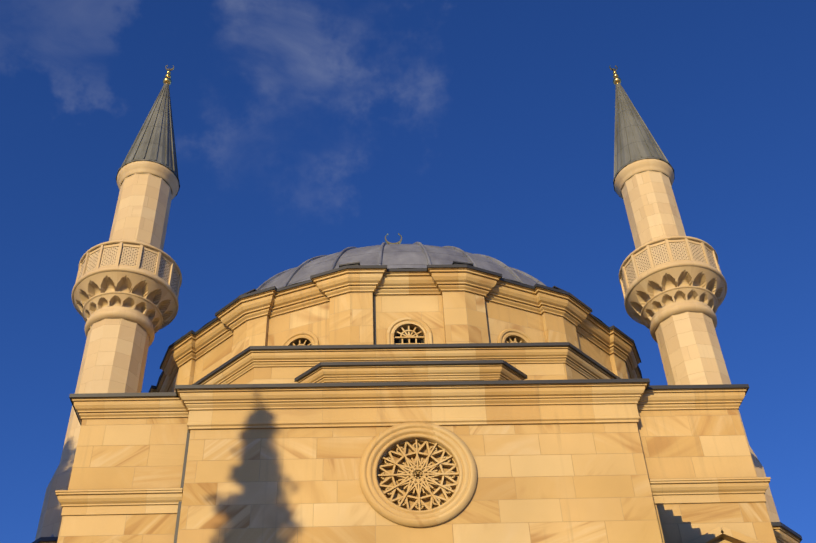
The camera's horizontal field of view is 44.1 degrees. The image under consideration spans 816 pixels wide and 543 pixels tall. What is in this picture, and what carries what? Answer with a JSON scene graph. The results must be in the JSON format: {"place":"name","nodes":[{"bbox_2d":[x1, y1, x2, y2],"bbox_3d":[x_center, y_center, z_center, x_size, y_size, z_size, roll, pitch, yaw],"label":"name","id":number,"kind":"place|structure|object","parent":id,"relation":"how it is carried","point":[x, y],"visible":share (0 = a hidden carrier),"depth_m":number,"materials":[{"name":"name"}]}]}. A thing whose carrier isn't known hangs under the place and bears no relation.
{"place":"outdoors","nodes":[
{"label":"outdoors","id":0,"kind":"place"},
{"bbox_2d":[0,0,815,542],"label":"sky","id":1,"kind":"structure","parent":0,"point":[304,130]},
{"label":"ground","id":2,"kind":"structure","parent":0,"visible":0},
{"bbox_2d":[55,342,776,542],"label":"building facade","id":3,"kind":"structure","parent":2,"relation":"on","point":[552,442],"depth_m":24.83,"materials":[{"name":"stone"}]},
{"bbox_2d":[148,233,649,392],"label":"dome","id":4,"kind":"structure","parent":3,"relation":"on","point":[387,292],"depth_m":29.80,"materials":[{"name":"stone"}]},
{"bbox_2d":[32,522,801,542],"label":"minaret bases","id":5,"kind":"object","parent":2,"relation":"on","point":[783,533],"visible":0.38,"depth_m":25.91,"materials":[{"name":"stone"}]},
{"bbox_2d":[35,65,181,539],"bbox_3d":[-8.731,4.787,28.523,3.280,34.069,3.280,-1,-41,-3],"label":"minaret","id":6,"kind":"object","parent":5,"relation":"on","point":[125,290],"visible":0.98,"depth_m":31.05,"materials":[{"name":"stone"}]},
{"bbox_2d":[609,65,779,521],"bbox_3d":[8.830,4.629,29.313,3.280,34.069,3.280,-1,-41,-3],"label":"minaret","id":7,"kind":"object","parent":5,"relation":"on","point":[672,281],"visible":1,"depth_m":31.99,"materials":[{"name":"stone"}]}
]}

